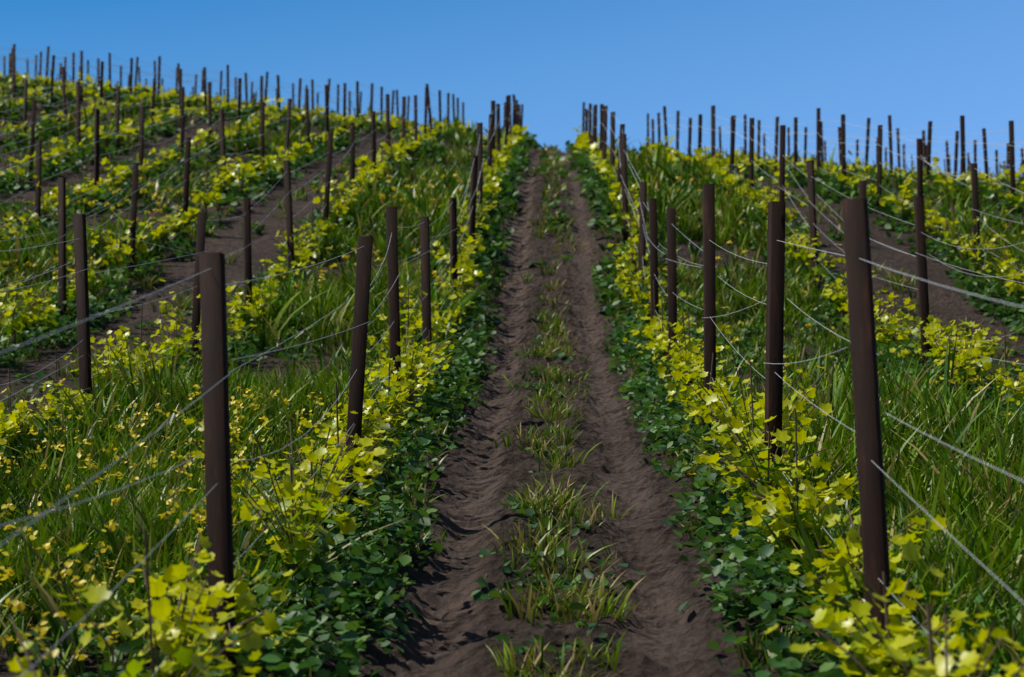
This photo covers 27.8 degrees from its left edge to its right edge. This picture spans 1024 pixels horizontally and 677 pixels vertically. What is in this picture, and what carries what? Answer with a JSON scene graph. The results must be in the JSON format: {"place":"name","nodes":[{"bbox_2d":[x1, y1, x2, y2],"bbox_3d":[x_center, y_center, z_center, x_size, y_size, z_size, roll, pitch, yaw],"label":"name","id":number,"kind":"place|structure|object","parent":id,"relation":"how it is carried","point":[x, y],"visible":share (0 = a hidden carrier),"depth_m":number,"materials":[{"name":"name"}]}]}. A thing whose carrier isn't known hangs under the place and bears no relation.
{"place":"outdoors","nodes":[
{"label":"outdoors","id":0,"kind":"place"},
{"bbox_2d":[0,90,1023,676],"bbox_3d":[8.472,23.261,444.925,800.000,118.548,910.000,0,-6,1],"label":"ground","id":1,"kind":"structure","parent":0,"point":[950,304],"depth_m":23.73,"materials":[{"name":"soil"}]},
{"bbox_2d":[0,56,71,81],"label":"vineyard trellis","id":2,"kind":"object","parent":1,"relation":"on","point":[4,67],"visible":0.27,"depth_m":79.65,"materials":[{"name":"wood"}]},
{"bbox_2d":[0,72,75,87],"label":"grapevine row","id":3,"kind":"object","parent":1,"relation":"on","point":[2,78],"visible":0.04,"depth_m":65.79,"materials":[{"name":"green plant"}]},
{"bbox_2d":[0,53,118,84],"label":"vineyard trellis","id":4,"kind":"object","parent":1,"relation":"on","point":[35,64],"visible":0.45,"depth_m":76.23,"materials":[{"name":"wood"}]},
{"bbox_2d":[4,48,146,89],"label":"vineyard trellis","id":5,"kind":"object","parent":1,"relation":"on","point":[65,60],"visible":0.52,"depth_m":70.75,"materials":[{"name":"wood"}]},
{"bbox_2d":[0,71,166,95],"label":"grapevine row","id":6,"kind":"object","parent":1,"relation":"on","point":[18,79],"visible":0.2,"depth_m":60.18,"materials":[{"name":"green plant"}]},
{"bbox_2d":[0,74,176,115],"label":"grapevine row","id":7,"kind":"object","parent":1,"relation":"on","point":[70,94],"visible":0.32,"depth_m":55.40,"materials":[{"name":"green plant"}]},
{"bbox_2d":[0,44,193,96],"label":"vineyard trellis","id":8,"kind":"object","parent":1,"relation":"on","point":[73,62],"visible":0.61,"depth_m":64.98,"materials":[{"name":"wood"}]},
{"bbox_2d":[1,84,235,140],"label":"grapevine row","id":9,"kind":"object","parent":1,"relation":"on","point":[103,108],"visible":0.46,"depth_m":50.82,"materials":[{"name":"green plant"}]},
{"bbox_2d":[1,51,254,114],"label":"vineyard trellis","id":10,"kind":"object","parent":1,"relation":"on","point":[13,73],"visible":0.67,"depth_m":57.48,"materials":[{"name":"wood"}]},
{"bbox_2d":[2,56,276,143],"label":"vineyard trellis","id":11,"kind":"object","parent":1,"relation":"on","point":[26,92],"visible":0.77,"depth_m":51.30,"materials":[{"name":"wood"}]},
{"bbox_2d":[0,65,318,180],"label":"vineyard trellis","id":12,"kind":"object","parent":1,"relation":"on","point":[77,120],"visible":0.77,"depth_m":43.04,"materials":[{"name":"wood"}]},
{"bbox_2d":[0,92,320,188],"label":"grapevine row","id":13,"kind":"object","parent":1,"relation":"on","point":[173,111],"visible":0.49,"depth_m":43.85,"materials":[{"name":"green plant"}]},
{"bbox_2d":[0,97,355,244],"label":"grapevine row","id":14,"kind":"object","parent":1,"relation":"on","point":[53,192],"visible":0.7,"depth_m":35.48,"materials":[{"name":"green plant"}]},
{"bbox_2d":[0,75,361,234],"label":"vineyard trellis","id":15,"kind":"object","parent":1,"relation":"on","point":[38,159],"visible":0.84,"depth_m":37.88,"materials":[{"name":"wood"}]},
{"bbox_2d":[0,81,409,324],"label":"vineyard trellis","id":16,"kind":"object","parent":1,"relation":"on","point":[62,202],"visible":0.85,"depth_m":28.25,"materials":[{"name":"wood"}]},
{"bbox_2d":[0,108,412,346],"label":"grapevine row","id":17,"kind":"object","parent":1,"relation":"on","point":[176,222],"visible":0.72,"depth_m":27.33,"materials":[{"name":"green plant"}]},
{"bbox_2d":[0,84,463,427],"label":"vineyard trellis","id":18,"kind":"object","parent":1,"relation":"on","point":[82,299],"visible":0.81,"depth_m":20.56,"materials":[{"name":"wood"}]},
{"bbox_2d":[0,117,470,453],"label":"grapevine row","id":19,"kind":"object","parent":1,"relation":"on","point":[16,419],"visible":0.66,"depth_m":17.45,"materials":[{"name":"green plant"}]},
{"bbox_2d":[0,94,523,676],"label":"vineyard trellis","id":20,"kind":"object","parent":1,"relation":"on","point":[216,404],"visible":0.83,"depth_m":6.45,"materials":[{"name":"wood"}]},
{"bbox_2d":[6,125,528,676],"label":"grapevine row","id":21,"kind":"object","parent":1,"relation":"on","point":[194,621],"visible":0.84,"depth_m":7.54,"materials":[{"name":"green plant"}]},
{"bbox_2d":[0,75,1023,676],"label":"grass","id":22,"kind":"structure","parent":1,"relation":"on","point":[976,505],"depth_m":11.79,"materials":[{"name":"green plant"}]},
{"bbox_2d":[0,76,1023,676],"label":"weeds","id":23,"kind":"object","parent":1,"relation":"on","point":[376,564],"visible":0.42,"depth_m":14.53,"materials":[{"name":"green plant"}]},
{"bbox_2d":[0,174,1023,673],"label":"wildflowers","id":24,"kind":"object","parent":1,"relation":"on","point":[18,606],"visible":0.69,"depth_m":10.02,"materials":[{"name":"yellow plant"}]},
{"bbox_2d":[274,147,816,676],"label":"dirt track","id":25,"kind":"structure","parent":1,"relation":"on","point":[656,561],"depth_m":10.12,"materials":[{"name":"soil"}]},
{"bbox_2d":[572,126,1023,676],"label":"grapevine row","id":26,"kind":"object","parent":1,"relation":"on","point":[895,648],"visible":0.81,"depth_m":8.07,"materials":[{"name":"green plant"}]},
{"bbox_2d":[582,102,1023,676],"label":"vineyard trellis","id":27,"kind":"object","parent":1,"relation":"on","point":[866,396],"visible":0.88,"depth_m":9.40,"materials":[{"name":"wood"}]},
{"bbox_2d":[641,136,1023,406],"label":"grapevine row","id":28,"kind":"object","parent":1,"relation":"on","point":[838,296],"visible":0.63,"depth_m":18.03,"materials":[{"name":"green plant"}]},
{"bbox_2d":[647,105,1023,374],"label":"vineyard trellis","id":29,"kind":"object","parent":1,"relation":"on","point":[920,252],"visible":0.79,"depth_m":23.76,"materials":[{"name":"wood"}]},
{"bbox_2d":[703,147,1023,301],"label":"grapevine row","id":30,"kind":"object","parent":1,"relation":"on","point":[903,195],"visible":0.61,"depth_m":27.09,"materials":[{"name":"green plant"}]},
{"bbox_2d":[715,108,1023,278],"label":"vineyard trellis","id":31,"kind":"object","parent":1,"relation":"on","point":[974,186],"visible":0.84,"depth_m":31.66,"materials":[{"name":"wood"}]},
{"bbox_2d":[763,115,1022,213],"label":"vineyard trellis","id":32,"kind":"object","parent":1,"relation":"on","point":[964,156],"visible":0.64,"depth_m":38.70,"materials":[{"name":"wood"}]},
{"bbox_2d":[766,150,1023,216],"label":"grapevine row","id":33,"kind":"object","parent":1,"relation":"on","point":[1012,198],"visible":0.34,"depth_m":35.34,"materials":[{"name":"green plant"}]},
{"bbox_2d":[815,159,1023,188],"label":"grapevine row","id":34,"kind":"object","parent":1,"relation":"on","point":[1017,174],"visible":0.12,"depth_m":41.75,"materials":[{"name":"green plant"}]},
{"bbox_2d":[824,128,1023,185],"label":"vineyard trellis","id":35,"kind":"object","parent":1,"relation":"on","point":[984,142],"visible":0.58,"depth_m":46.86,"materials":[{"name":"wood"}]},
{"bbox_2d":[884,140,1020,174],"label":"vineyard trellis","id":36,"kind":"object","parent":1,"relation":"on","point":[975,151],"visible":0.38,"depth_m":57.22,"materials":[{"name":"wood"}]},
{"bbox_2d":[932,148,1023,178],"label":"vineyard trellis","id":37,"kind":"object","parent":1,"relation":"on","point":[996,159],"visible":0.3,"depth_m":60.34,"materials":[{"name":"wood"}]},
{"bbox_2d":[0,0,1023,179],"label":"sky","id":38,"kind":"structure","parent":0,"point":[916,63],"materials":[{"name":"blue"}]}
]}

